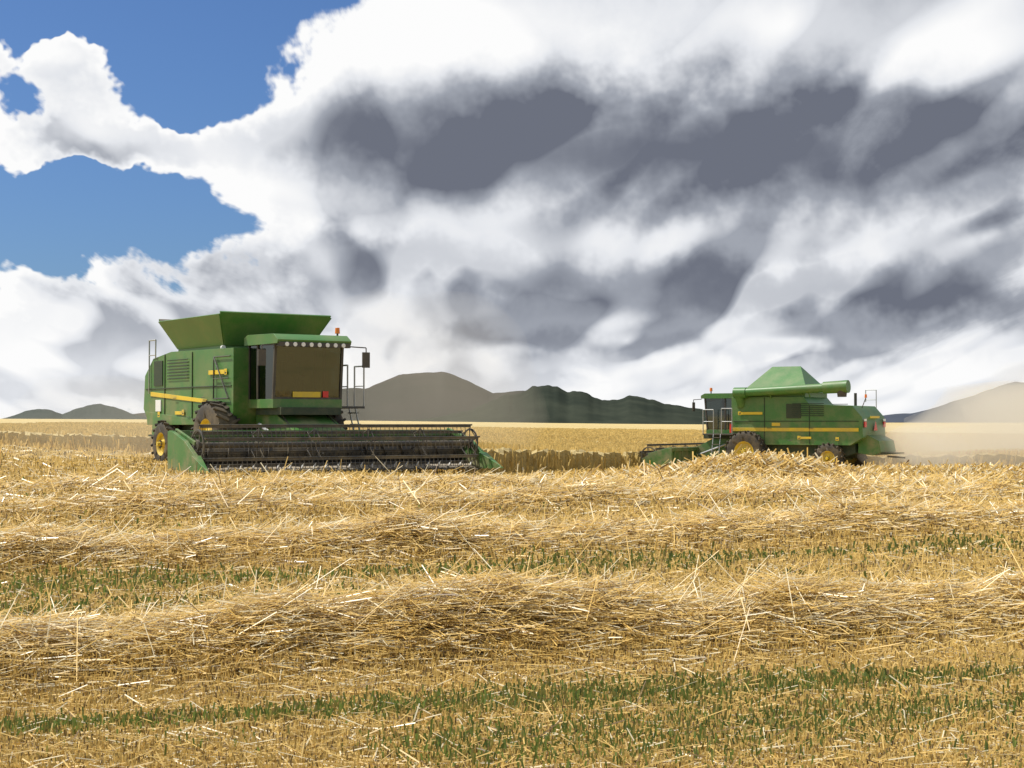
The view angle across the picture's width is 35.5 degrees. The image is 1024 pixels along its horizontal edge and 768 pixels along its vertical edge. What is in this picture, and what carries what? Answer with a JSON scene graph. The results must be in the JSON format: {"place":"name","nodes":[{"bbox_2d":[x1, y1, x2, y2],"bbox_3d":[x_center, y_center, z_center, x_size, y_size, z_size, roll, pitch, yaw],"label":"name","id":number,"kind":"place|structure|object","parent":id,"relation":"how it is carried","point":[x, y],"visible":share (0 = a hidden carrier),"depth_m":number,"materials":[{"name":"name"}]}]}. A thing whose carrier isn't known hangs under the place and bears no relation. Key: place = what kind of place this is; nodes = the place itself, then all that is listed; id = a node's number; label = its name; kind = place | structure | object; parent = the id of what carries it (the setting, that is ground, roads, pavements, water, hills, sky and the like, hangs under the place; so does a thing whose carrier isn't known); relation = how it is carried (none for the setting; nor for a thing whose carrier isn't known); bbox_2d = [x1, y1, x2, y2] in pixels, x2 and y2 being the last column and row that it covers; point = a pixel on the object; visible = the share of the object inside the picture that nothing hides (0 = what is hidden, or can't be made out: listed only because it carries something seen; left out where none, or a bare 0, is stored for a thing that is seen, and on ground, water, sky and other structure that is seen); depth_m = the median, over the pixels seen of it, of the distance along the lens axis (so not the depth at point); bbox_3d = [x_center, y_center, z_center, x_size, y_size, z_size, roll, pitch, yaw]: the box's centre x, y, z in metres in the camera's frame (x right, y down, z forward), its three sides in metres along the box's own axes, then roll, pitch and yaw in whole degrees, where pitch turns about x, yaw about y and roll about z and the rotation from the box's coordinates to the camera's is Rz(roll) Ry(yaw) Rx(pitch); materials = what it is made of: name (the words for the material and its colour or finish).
{"place":"outdoors","nodes":[
{"label":"outdoors","id":0,"kind":"place"},
{"bbox_2d":[2,404,146,418],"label":"hill terrain","id":1,"kind":"structure","parent":0,"point":[97,411],"depth_m":3091.71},
{"bbox_2d":[135,372,523,420],"bbox_3d":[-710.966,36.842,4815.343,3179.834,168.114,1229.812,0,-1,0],"label":"hill terrain","id":2,"kind":"structure","parent":0,"point":[416,396],"depth_m":4496.22,"materials":[{"name":"grey"}]},
{"bbox_2d":[0,0,1023,418],"label":"sky","id":3,"kind":"structure","parent":0,"point":[672,202],"materials":[{"name":"white"}]},
{"bbox_2d":[0,419,1023,476],"bbox_3d":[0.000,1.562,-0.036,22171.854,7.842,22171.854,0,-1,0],"label":"ground","id":4,"kind":"structure","parent":0,"point":[956,424],"depth_m":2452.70,"materials":[{"name":"beige plant"}]},
{"bbox_2d":[144,311,502,474],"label":"combine harvester","id":5,"kind":"object","parent":4,"relation":"on","point":[227,390],"visible":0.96,"depth_m":40.89,"materials":[{"name":"metal"}]},
{"bbox_2d":[0,443,1023,767],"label":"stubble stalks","id":6,"kind":"object","parent":4,"relation":"on","point":[96,737],"visible":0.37,"depth_m":8.87,"materials":[{"name":"beige plant"}]},
{"bbox_2d":[0,444,1023,767],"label":"straw windrow stalks","id":7,"kind":"object","parent":4,"relation":"on","point":[460,608],"visible":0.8,"depth_m":10.90,"materials":[{"name":"beige plant"}]},
{"bbox_2d":[0,474,1023,767],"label":"grass","id":8,"kind":"structure","parent":4,"relation":"on","point":[590,694],"depth_m":7.84,"materials":[{"name":"green plant"}]},
{"bbox_2d":[33,466,1015,650],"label":"straw windrow mounds","id":9,"kind":"object","parent":4,"relation":"on","point":[506,561],"visible":0.01,"depth_m":20.23,"materials":[{"name":"brown plant"}]},
{"bbox_2d":[639,366,904,466],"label":"combine harvester","id":10,"kind":"object","parent":4,"relation":"on","point":[792,409],"visible":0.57,"depth_m":77.06,"materials":[{"name":"metal"}]},
{"bbox_2d":[394,385,705,423],"bbox_3d":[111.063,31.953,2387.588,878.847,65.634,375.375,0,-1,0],"label":"forest hill","id":11,"kind":"structure","parent":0,"point":[545,404],"depth_m":2293.67,"materials":[{"name":"grey"}]},
{"bbox_2d":[883,382,1023,422],"bbox_3d":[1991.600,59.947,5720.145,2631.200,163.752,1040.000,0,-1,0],"label":"hill terrain","id":12,"kind":"structure","parent":0,"point":[1004,403],"depth_m":5413.36,"materials":[{"name":"beige"}]}
]}

